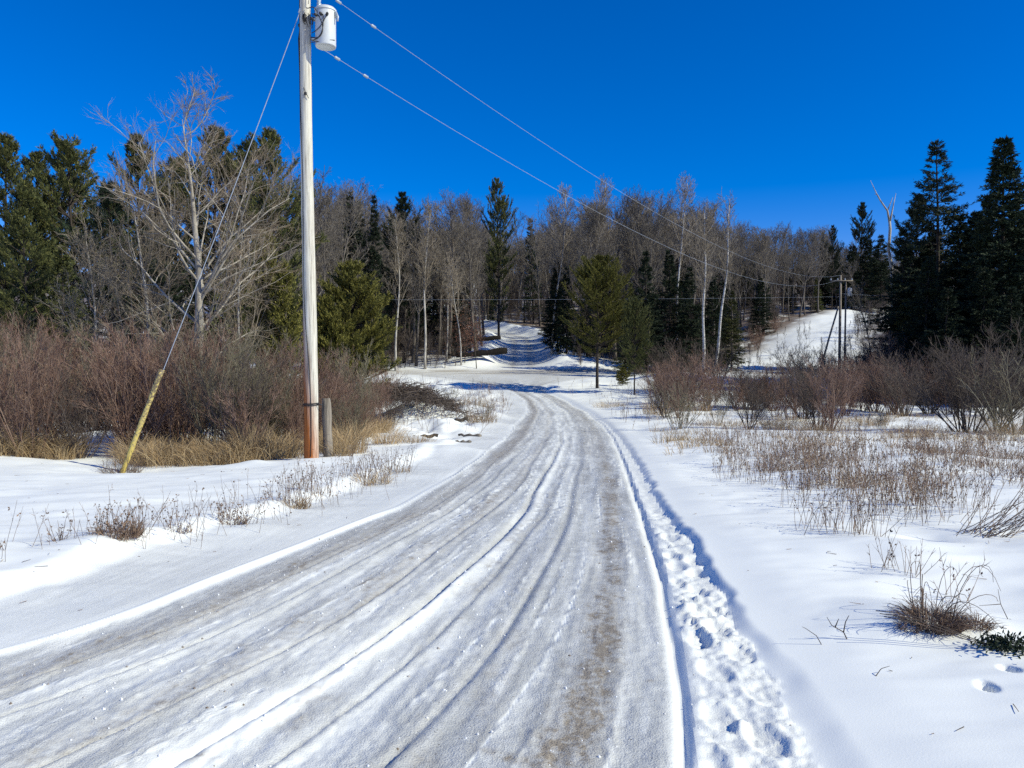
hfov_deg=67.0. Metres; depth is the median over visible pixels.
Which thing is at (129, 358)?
shrub
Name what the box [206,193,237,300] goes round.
bare tree
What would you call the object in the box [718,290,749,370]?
spruce tree
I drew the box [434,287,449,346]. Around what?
sapling
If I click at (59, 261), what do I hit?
spruce tree
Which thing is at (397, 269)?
aspen tree
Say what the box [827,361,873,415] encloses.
shrub
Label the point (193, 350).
shrub
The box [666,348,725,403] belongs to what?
shrub
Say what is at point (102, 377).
shrub
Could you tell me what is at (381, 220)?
bare tree
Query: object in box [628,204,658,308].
bare tree
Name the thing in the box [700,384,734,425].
shrub
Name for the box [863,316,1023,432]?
shrub
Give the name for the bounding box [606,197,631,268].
bare tree
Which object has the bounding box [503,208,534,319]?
bare tree
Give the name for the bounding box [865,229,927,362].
spruce tree
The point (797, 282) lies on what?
pine tree
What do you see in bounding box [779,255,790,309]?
bare tree
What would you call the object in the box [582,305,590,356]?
sapling
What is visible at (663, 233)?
bare tree
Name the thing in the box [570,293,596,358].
spruce tree
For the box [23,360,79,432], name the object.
shrub
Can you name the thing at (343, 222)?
bare tree
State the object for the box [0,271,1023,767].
snow ground
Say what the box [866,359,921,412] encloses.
shrub
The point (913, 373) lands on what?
shrub
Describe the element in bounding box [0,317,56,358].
shrub
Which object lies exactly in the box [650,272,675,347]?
spruce tree
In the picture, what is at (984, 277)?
spruce tree
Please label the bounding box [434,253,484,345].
spruce tree
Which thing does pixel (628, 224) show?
bare tree
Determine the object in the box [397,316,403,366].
sapling
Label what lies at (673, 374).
shrub
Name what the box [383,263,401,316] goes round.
spruce tree
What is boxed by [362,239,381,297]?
bare tree
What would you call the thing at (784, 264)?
bare tree
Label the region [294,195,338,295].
bare tree
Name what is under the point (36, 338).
shrub
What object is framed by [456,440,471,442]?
log
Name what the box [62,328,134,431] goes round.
shrub
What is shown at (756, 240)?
bare tree
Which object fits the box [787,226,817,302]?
bare tree
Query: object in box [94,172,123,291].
bare tree
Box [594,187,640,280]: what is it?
bare tree
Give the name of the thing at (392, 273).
bare tree
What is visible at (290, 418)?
shrub
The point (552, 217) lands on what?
bare tree
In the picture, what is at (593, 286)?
pine tree
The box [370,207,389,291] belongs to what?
bare tree
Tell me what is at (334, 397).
shrub
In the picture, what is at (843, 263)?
bare tree
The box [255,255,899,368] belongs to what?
undergrowth
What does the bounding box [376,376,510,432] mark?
dry weeds
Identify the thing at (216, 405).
shrub
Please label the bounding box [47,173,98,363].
bare tree
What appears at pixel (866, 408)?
shrub
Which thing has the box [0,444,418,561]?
dry weeds
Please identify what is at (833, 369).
shrub
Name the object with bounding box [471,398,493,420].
shrub
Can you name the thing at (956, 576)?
dried plant
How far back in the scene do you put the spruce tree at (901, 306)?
56.76 m
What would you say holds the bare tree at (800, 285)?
on the snow ground at (782, 583)
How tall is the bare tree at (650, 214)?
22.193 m
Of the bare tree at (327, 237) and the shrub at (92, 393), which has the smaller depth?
the shrub at (92, 393)
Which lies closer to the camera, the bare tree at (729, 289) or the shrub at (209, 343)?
the shrub at (209, 343)
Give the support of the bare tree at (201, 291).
on the snow ground at (782, 583)
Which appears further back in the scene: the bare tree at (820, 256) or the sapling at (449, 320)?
the bare tree at (820, 256)
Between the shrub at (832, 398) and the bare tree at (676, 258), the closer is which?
the shrub at (832, 398)
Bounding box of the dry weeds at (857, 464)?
[691,412,1023,510]
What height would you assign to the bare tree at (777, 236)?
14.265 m
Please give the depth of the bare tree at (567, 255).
92.72 m
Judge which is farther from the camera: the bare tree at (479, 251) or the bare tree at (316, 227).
the bare tree at (479, 251)
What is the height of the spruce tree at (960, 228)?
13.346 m
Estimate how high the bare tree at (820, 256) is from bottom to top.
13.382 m
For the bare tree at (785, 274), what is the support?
on the snow ground at (782, 583)
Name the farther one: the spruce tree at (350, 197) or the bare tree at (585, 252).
the bare tree at (585, 252)
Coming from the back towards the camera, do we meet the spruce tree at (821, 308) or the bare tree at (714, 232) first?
the spruce tree at (821, 308)
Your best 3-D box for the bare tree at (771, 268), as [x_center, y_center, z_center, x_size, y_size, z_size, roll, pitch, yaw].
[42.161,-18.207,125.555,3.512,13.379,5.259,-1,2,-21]
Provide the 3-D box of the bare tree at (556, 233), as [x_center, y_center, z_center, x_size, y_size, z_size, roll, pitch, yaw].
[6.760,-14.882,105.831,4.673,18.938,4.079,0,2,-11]
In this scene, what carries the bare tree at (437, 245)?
on the snow ground at (782, 583)
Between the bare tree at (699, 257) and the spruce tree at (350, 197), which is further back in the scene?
the bare tree at (699, 257)
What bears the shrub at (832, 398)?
on the snow ground at (782, 583)
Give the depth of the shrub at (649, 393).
44.00 m
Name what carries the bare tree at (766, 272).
on the snow ground at (782, 583)
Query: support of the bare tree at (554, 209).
on the snow ground at (782, 583)
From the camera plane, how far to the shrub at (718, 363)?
59.63 m
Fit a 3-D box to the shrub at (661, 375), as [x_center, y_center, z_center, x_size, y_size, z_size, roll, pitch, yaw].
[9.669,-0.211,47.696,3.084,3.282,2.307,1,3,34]
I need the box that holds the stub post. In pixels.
[322,398,332,456]
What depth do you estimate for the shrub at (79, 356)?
19.37 m
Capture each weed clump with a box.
[781,460,864,512]
[792,472,866,533]
[816,475,914,536]
[845,472,952,525]
[883,458,992,515]
[924,472,1023,526]
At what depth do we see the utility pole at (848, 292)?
76.20 m
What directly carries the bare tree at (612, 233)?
on the snow ground at (782, 583)
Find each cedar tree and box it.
[243,229,289,398]
[261,261,302,389]
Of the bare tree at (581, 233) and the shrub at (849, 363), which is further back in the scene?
the bare tree at (581, 233)
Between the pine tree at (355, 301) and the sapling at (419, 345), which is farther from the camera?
the sapling at (419, 345)
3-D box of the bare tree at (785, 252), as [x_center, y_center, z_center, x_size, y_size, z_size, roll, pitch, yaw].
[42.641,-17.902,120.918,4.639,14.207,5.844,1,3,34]
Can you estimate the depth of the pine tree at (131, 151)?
50.91 m
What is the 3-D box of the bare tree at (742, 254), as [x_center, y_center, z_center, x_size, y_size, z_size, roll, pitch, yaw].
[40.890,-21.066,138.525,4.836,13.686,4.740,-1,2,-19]
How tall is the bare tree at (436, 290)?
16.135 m
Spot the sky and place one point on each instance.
(790, 109)
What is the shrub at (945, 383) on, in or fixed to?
on the snow ground at (782, 583)
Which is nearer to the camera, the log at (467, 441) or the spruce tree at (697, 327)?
the log at (467, 441)
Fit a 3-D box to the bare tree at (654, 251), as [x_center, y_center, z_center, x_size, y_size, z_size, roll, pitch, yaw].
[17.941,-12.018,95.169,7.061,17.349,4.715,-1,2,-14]
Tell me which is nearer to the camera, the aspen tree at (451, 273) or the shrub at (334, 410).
the shrub at (334, 410)
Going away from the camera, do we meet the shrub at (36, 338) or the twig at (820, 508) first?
the twig at (820, 508)
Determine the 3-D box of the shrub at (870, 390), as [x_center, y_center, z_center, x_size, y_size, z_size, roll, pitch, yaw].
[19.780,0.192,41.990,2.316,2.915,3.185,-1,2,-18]
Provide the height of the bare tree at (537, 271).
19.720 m
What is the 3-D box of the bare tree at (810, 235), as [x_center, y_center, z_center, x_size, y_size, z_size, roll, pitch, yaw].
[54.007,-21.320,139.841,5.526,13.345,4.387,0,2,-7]
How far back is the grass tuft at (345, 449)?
16.61 m
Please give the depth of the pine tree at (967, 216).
59.10 m
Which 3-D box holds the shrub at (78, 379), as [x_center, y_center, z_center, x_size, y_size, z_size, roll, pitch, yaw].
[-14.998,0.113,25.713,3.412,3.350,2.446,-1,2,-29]
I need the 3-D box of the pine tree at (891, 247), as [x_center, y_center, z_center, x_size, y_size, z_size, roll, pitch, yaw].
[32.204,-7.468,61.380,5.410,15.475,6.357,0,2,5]
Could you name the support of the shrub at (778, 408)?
on the snow ground at (782, 583)
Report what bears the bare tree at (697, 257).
on the snow ground at (782, 583)
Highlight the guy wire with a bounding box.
[119,7,300,472]
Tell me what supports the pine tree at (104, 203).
on the snow ground at (782, 583)
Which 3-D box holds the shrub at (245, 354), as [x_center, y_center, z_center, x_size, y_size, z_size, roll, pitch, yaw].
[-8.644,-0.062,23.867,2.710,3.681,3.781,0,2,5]
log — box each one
[413,433,437,437]
[448,336,500,343]
[454,417,467,421]
[456,347,507,357]
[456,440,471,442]
[458,433,481,436]
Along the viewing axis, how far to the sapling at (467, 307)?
88.71 m
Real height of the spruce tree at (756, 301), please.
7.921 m
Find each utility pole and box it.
[298,0,338,458]
[830,275,852,370]
[844,282,851,358]
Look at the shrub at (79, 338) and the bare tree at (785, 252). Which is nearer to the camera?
the shrub at (79, 338)
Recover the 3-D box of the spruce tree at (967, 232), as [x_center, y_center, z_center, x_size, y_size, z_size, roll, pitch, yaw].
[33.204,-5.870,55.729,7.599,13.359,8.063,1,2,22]
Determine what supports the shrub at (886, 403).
on the snow ground at (782, 583)
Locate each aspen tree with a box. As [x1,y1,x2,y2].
[381,207,416,370]
[407,200,442,368]
[440,234,460,361]
[442,251,467,364]
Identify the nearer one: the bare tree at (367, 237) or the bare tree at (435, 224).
the bare tree at (367, 237)
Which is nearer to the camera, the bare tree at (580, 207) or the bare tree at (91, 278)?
the bare tree at (91, 278)
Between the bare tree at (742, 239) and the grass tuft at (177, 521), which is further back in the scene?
the bare tree at (742, 239)
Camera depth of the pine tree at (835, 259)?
119.14 m
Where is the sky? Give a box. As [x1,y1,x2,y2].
[0,0,1023,273]
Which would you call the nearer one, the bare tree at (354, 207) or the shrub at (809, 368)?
the shrub at (809, 368)
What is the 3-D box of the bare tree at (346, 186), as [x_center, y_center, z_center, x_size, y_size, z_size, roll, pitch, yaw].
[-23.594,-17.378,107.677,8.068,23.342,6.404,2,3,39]
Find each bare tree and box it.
[30,189,75,296]
[35,205,167,362]
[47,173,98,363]
[73,66,327,381]
[73,153,223,362]
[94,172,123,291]
[180,196,289,378]
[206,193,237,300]
[270,188,315,369]
[282,170,302,308]
[282,180,331,353]
[288,198,337,315]
[293,165,347,350]
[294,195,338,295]
[295,176,326,288]
[314,185,346,352]
[315,177,355,257]
[315,197,342,285]
[317,181,345,230]
[318,176,385,279]
[318,180,372,305]
[320,200,348,275]
[329,205,386,321]
[332,201,371,252]
[337,190,393,284]
[344,212,386,287]
[359,208,386,288]
[359,217,383,294]
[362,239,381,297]
[364,200,394,316]
[369,201,387,255]
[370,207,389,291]
[377,203,420,345]
[381,210,393,295]
[383,214,409,335]
[387,208,440,362]
[390,212,437,366]
[400,253,418,322]
[405,194,434,354]
[410,216,433,260]
[419,187,492,357]
[420,199,481,353]
[420,225,465,354]
[422,224,464,353]
[424,200,461,267]
[427,214,466,343]
[433,222,473,349]
[443,194,492,303]
[447,193,484,350]
[447,207,487,347]
[460,201,488,350]
[461,198,493,335]
[467,224,487,345]
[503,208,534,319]
[522,215,548,325]
[527,197,580,319]
[537,208,580,334]
[539,206,559,272]
[547,205,575,336]
[550,206,579,336]
[552,229,585,352]
[557,193,614,355]
[563,197,606,354]
[563,204,618,353]
[567,196,601,347]
[569,198,595,335]
[569,208,612,267]
[569,212,615,344]
[578,194,623,360]
[583,205,626,355]
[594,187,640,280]
[602,205,623,275]
[606,194,655,353]
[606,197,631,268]
[610,184,658,269]
[611,191,668,310]
[614,203,640,327]
[616,198,653,282]
[619,189,678,339]
[622,196,654,283]
[623,196,656,275]
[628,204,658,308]
[628,215,670,360]
[637,222,679,305]
[638,197,699,331]
[639,201,680,274]
[639,206,679,284]
[651,191,689,352]
[657,211,679,256]
[660,202,730,303]
[672,238,690,274]
[675,214,722,332]
[676,211,714,293]
[681,222,697,296]
[685,198,723,303]
[690,204,718,317]
[691,207,725,325]
[697,232,722,350]
[698,197,733,340]
[709,220,743,312]
[709,221,740,339]
[710,229,741,321]
[728,251,744,326]
[729,228,740,294]
[730,218,750,292]
[730,225,754,313]
[732,221,751,299]
[733,231,752,286]
[740,235,754,319]
[740,242,768,323]
[741,227,783,334]
[745,223,762,259]
[748,228,770,308]
[749,231,782,327]
[752,241,775,316]
[753,226,761,290]
[753,228,777,296]
[757,234,786,309]
[762,221,785,298]
[770,223,797,309]
[771,225,797,312]
[779,240,791,304]
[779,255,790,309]
[780,247,796,320]
[782,229,806,313]
[784,226,800,303]
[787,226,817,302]
[792,238,805,306]
[794,238,814,314]
[795,230,824,316]
[803,228,825,306]
[804,230,818,298]
[805,246,816,292]
[806,224,833,312]
[808,225,837,292]
[818,234,839,300]
[823,232,842,308]
[838,250,849,308]
[838,257,872,350]
[839,244,853,277]
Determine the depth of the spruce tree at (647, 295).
97.13 m
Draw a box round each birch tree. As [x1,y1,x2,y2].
[547,182,583,354]
[589,173,619,255]
[665,170,703,338]
[692,201,719,366]
[712,189,741,374]
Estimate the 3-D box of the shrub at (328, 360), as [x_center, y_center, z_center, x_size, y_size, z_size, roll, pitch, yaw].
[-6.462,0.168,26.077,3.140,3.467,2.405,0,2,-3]
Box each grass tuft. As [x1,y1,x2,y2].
[41,512,72,541]
[84,497,170,540]
[92,446,145,473]
[148,500,192,533]
[216,419,279,461]
[216,498,261,524]
[263,459,317,508]
[295,458,338,496]
[318,415,386,453]
[319,433,367,456]
[342,447,398,485]
[363,420,414,444]
[373,443,416,473]
[400,431,437,443]
[448,383,494,407]
[461,402,501,423]
[593,398,628,407]
[637,396,669,414]
[662,425,691,441]
[685,399,716,410]
[758,414,802,429]
[793,416,834,430]
[854,414,892,425]
[964,415,1023,434]
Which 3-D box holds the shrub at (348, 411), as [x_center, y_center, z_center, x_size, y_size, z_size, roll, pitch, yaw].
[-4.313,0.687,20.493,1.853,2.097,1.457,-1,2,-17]
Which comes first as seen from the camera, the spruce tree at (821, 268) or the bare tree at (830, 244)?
the spruce tree at (821, 268)
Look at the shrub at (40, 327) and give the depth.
21.44 m
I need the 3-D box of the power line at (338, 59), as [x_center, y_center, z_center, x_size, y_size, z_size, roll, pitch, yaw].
[13.635,-7.580,45.294,0.057,2.626,68.723,1,3,31]
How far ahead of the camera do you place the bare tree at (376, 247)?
92.14 m
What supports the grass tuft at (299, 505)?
on the snow ground at (782, 583)
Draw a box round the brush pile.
[358,376,487,422]
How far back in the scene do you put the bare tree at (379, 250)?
95.67 m
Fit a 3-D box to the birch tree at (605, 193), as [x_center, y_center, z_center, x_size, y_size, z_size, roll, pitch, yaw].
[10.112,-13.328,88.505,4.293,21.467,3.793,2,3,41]
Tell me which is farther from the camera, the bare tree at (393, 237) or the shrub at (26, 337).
the bare tree at (393, 237)
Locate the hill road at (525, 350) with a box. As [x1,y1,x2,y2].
[435,307,548,367]
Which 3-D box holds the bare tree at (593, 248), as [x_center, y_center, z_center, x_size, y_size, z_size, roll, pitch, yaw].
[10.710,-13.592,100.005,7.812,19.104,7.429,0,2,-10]
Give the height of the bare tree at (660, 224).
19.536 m
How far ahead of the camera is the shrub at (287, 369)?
30.67 m
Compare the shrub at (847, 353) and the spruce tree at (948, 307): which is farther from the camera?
the shrub at (847, 353)
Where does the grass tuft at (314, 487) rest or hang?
on the snow ground at (782, 583)
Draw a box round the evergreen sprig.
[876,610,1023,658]
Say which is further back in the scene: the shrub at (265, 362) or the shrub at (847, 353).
the shrub at (847, 353)
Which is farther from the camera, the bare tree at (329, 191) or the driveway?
the bare tree at (329, 191)
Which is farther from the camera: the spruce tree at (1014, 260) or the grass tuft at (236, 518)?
the spruce tree at (1014, 260)
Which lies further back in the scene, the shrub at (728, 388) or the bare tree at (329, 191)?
the bare tree at (329, 191)
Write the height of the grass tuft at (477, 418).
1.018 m
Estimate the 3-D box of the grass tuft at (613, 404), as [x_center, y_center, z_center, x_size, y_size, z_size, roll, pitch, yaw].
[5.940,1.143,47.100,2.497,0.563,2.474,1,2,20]
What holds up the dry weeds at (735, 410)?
on the snow ground at (782, 583)
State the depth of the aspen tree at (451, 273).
80.39 m
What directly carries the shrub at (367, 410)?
on the snow ground at (782, 583)
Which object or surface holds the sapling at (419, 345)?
on the snow ground at (782, 583)
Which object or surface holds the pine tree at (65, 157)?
on the snow ground at (782, 583)
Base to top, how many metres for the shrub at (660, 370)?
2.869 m
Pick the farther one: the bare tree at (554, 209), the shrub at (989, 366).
the bare tree at (554, 209)
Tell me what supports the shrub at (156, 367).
on the snow ground at (782, 583)
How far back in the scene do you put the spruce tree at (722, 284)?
97.05 m
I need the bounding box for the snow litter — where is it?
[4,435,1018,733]
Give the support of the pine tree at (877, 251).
on the snow ground at (782, 583)
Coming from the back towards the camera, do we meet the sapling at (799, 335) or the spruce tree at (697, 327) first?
the sapling at (799, 335)
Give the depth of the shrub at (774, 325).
99.58 m
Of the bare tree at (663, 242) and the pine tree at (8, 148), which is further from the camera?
the bare tree at (663, 242)
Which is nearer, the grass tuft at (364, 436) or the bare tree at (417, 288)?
the grass tuft at (364, 436)
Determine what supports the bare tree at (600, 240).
on the snow ground at (782, 583)
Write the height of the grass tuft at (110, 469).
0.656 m
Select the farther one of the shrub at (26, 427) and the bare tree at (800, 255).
the bare tree at (800, 255)
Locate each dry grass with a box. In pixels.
[0,419,319,467]
[296,412,399,453]
[649,409,1023,454]
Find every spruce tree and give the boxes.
[32,243,91,382]
[189,223,264,388]
[332,191,360,350]
[352,201,378,362]
[361,195,390,365]
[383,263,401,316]
[388,275,423,346]
[419,260,449,345]
[429,251,453,331]
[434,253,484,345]
[446,299,470,353]
[487,302,495,321]
[497,303,504,321]
[521,219,545,322]
[537,284,565,340]
[539,257,569,351]
[551,266,578,354]
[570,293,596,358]
[601,283,622,351]
[611,282,646,376]
[621,250,671,372]
[639,281,657,326]
[650,249,689,365]
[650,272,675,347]
[669,266,713,371]
[674,255,685,294]
[678,287,706,357]
[679,284,695,338]
[696,276,729,364]
[704,254,744,340]
[710,290,730,353]
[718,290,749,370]
[734,259,755,308]
[743,277,774,337]
[744,260,761,297]
[749,268,776,323]
[781,277,798,311]
[808,277,826,311]
[809,256,838,307]
[817,233,829,304]
[832,267,849,308]
[833,250,872,310]
[850,240,882,307]
[856,138,978,380]
[859,234,896,312]
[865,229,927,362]
[881,243,941,345]
[886,298,922,369]
[887,255,952,378]
[912,287,980,405]
[919,211,1007,352]
[920,134,1023,379]
[922,212,997,347]
[958,267,1017,403]
[973,287,1023,399]
[987,219,1023,324]
[989,239,1023,399]
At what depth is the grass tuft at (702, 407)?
41.87 m
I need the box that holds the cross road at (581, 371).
[257,367,848,374]
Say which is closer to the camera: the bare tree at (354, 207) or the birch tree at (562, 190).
the bare tree at (354, 207)
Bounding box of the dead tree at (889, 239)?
[870,180,895,305]
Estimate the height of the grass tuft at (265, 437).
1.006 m
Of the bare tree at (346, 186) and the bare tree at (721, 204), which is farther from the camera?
the bare tree at (346, 186)
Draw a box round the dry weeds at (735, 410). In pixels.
[558,378,1022,431]
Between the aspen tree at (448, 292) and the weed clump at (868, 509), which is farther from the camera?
the aspen tree at (448, 292)
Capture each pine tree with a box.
[0,131,75,340]
[0,150,94,342]
[0,206,82,363]
[0,231,40,343]
[1,128,135,352]
[49,180,181,359]
[86,225,215,362]
[89,132,181,346]
[140,150,211,345]
[156,123,259,341]
[199,132,290,353]
[223,125,329,362]
[300,293,358,379]
[316,258,402,409]
[376,191,434,362]
[480,177,518,335]
[558,252,643,387]
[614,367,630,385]
[619,295,654,393]
[792,266,814,299]
[822,225,846,309]
[843,202,877,287]
[869,250,888,291]
[883,193,956,329]
[953,193,1019,288]
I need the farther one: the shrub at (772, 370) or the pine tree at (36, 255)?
the shrub at (772, 370)
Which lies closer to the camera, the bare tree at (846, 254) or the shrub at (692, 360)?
the shrub at (692, 360)
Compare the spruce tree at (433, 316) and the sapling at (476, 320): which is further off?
the spruce tree at (433, 316)
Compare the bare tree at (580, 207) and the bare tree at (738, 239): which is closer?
the bare tree at (580, 207)
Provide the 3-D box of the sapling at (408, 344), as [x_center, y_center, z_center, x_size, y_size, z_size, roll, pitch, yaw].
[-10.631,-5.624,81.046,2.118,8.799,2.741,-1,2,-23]
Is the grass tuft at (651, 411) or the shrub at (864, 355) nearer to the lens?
the grass tuft at (651, 411)
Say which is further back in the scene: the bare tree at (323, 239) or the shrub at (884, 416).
the bare tree at (323, 239)
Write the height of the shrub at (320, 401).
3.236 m
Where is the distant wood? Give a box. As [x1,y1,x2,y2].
[275,212,944,322]
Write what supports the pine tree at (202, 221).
on the snow ground at (782, 583)
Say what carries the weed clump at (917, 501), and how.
on the snow ground at (782, 583)
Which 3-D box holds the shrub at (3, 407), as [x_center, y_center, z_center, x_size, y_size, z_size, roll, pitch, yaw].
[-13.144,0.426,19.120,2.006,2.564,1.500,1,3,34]
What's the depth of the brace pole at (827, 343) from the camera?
74.06 m
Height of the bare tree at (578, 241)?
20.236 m
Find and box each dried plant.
[865,524,898,571]
[897,538,943,577]
[931,547,990,601]
[956,468,1023,537]
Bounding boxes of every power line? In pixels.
[184,297,785,299]
[313,43,814,285]
[336,0,831,276]
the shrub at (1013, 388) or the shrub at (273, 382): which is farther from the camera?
the shrub at (1013, 388)
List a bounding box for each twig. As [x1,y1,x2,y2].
[804,493,840,534]
[827,616,848,638]
[979,591,1007,618]
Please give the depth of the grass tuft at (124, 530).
7.11 m
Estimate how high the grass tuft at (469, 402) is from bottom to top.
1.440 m
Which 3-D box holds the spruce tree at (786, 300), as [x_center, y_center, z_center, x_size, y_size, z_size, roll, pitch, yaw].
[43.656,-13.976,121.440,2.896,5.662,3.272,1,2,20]
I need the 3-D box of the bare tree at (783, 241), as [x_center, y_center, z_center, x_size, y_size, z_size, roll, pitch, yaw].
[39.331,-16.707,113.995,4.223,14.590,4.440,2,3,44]
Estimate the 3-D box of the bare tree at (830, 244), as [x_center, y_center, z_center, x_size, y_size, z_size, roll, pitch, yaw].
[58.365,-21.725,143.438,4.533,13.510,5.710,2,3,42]
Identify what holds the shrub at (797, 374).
on the snow ground at (782, 583)
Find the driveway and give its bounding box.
[0,380,817,767]
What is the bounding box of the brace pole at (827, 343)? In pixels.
[823,306,838,354]
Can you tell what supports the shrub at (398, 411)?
on the snow ground at (782, 583)
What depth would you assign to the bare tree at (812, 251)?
120.63 m
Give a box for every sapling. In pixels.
[387,327,393,364]
[390,290,409,354]
[390,296,405,361]
[390,298,409,359]
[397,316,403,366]
[401,288,418,367]
[405,318,415,354]
[417,328,423,365]
[421,315,431,365]
[431,289,491,357]
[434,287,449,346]
[443,299,456,357]
[455,305,470,351]
[458,286,485,368]
[466,320,488,351]
[470,295,484,335]
[566,277,585,354]
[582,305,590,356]
[665,291,681,338]
[746,343,751,371]
[795,314,802,350]
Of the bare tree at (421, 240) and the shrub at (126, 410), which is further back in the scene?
the bare tree at (421, 240)
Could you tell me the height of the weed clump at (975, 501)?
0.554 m
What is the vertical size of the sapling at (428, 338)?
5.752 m
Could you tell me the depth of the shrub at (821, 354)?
61.73 m
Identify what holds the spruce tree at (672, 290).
on the snow ground at (782, 583)
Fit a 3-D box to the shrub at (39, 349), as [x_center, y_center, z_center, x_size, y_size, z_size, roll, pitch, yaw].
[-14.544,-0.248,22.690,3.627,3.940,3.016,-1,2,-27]
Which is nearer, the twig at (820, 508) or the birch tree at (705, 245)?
the twig at (820, 508)
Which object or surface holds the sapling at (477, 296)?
on the snow ground at (782, 583)
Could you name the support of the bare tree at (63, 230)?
on the snow ground at (782, 583)
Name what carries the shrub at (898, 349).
on the snow ground at (782, 583)
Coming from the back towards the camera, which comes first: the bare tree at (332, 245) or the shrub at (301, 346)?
the bare tree at (332, 245)
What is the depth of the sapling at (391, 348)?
83.63 m
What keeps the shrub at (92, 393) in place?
on the snow ground at (782, 583)
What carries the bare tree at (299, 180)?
on the snow ground at (782, 583)
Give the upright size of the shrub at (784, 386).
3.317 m
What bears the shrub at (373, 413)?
on the snow ground at (782, 583)
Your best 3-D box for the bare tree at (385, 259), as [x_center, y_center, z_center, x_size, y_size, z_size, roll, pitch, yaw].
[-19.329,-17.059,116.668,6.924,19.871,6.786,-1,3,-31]
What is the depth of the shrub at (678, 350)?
53.78 m
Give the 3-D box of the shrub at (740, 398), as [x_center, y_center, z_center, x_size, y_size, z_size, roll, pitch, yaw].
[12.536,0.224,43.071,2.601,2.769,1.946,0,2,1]
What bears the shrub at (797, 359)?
on the snow ground at (782, 583)
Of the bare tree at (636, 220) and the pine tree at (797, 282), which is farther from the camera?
the pine tree at (797, 282)
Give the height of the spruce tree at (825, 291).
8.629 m
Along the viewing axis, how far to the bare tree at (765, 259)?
102.93 m
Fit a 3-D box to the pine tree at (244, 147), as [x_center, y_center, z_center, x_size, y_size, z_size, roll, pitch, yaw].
[-17.922,-7.713,51.705,6.050,18.109,6.405,1,2,26]
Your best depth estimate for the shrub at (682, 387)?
37.22 m
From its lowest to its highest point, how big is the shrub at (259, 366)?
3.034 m
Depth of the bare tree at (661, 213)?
85.63 m
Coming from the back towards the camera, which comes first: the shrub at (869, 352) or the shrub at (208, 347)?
the shrub at (869, 352)
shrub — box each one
[0,306,118,457]
[0,310,64,433]
[0,312,83,427]
[0,312,98,398]
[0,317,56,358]
[0,327,70,373]
[0,330,46,420]
[0,331,58,421]
[0,335,128,447]
[0,336,73,440]
[0,337,105,432]
[0,339,40,431]
[0,372,12,432]
[1,306,99,430]
[1,329,64,384]
[8,304,45,352]
[22,342,117,431]
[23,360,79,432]
[27,366,122,458]
[31,337,96,430]
[33,335,127,432]
[47,317,148,429]
[54,337,192,451]
[58,308,209,426]
[59,329,194,444]
[61,336,115,430]
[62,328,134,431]
[74,308,200,441]
[76,343,150,429]
[87,339,174,421]
[99,316,231,448]
[103,297,258,444]
[113,301,247,440]
[122,295,264,443]
[125,327,240,430]
[125,340,197,439]
[152,315,278,451]
[160,347,234,443]
[161,328,236,429]
[174,344,290,441]
[176,340,299,442]
[196,375,289,445]
[197,327,303,437]
[200,326,295,438]
[204,325,292,434]
[230,353,299,426]
[241,342,361,449]
[248,335,340,442]
[250,382,296,443]
[255,371,301,440]
[256,383,292,436]
[265,349,303,394]
[275,387,320,445]
[278,339,365,411]
[299,358,363,418]
[301,385,358,430]
[318,370,363,431]
[318,375,380,440]
[320,338,388,417]
[320,371,378,426]
[331,367,392,429]
[341,362,383,426]
[350,359,392,419]
[357,394,382,423]
[365,368,408,419]
[384,391,411,425]
[420,375,438,393]
[440,385,458,399]
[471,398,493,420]
[619,334,689,387]
[636,362,712,405]
[636,366,673,406]
[645,356,681,401]
[646,359,676,390]
[647,379,692,417]
[650,335,715,384]
[650,373,713,429]
[651,362,708,417]
[654,361,701,393]
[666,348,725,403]
[676,374,723,410]
[681,357,737,410]
[687,337,739,386]
[697,371,724,407]
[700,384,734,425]
[713,367,747,407]
[716,362,780,429]
[717,368,759,410]
[723,359,772,409]
[738,371,791,406]
[741,371,771,409]
[747,325,765,349]
[752,377,796,416]
[753,370,785,408]
[755,351,800,410]
[763,340,832,378]
[763,357,846,418]
[764,364,820,419]
[768,316,781,331]
[768,344,836,406]
[778,363,813,387]
[782,354,858,430]
[784,363,862,413]
[790,363,827,378]
[800,335,847,382]
[800,353,865,430]
[812,356,864,394]
[816,353,856,379]
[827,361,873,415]
[830,349,877,406]
[837,331,903,377]
[838,343,871,384]
[842,352,910,412]
[844,369,871,408]
[846,377,886,411]
[849,334,894,376]
[849,352,906,404]
[851,351,949,416]
[852,364,892,411]
[860,324,923,375]
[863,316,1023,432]
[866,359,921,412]
[868,332,954,371]
[868,407,892,429]
[869,355,922,414]
[878,338,978,414]
[881,350,950,405]
[914,350,996,414]
[926,342,1023,415]
[928,360,982,407]
[929,333,1023,429]
[939,338,1014,410]
[957,346,1023,434]
[968,345,1018,404]
[978,352,1023,403]
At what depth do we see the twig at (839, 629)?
4.55 m
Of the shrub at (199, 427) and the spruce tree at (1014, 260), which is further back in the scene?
the spruce tree at (1014, 260)
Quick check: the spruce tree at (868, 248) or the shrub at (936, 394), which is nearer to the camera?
the shrub at (936, 394)
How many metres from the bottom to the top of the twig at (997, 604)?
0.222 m

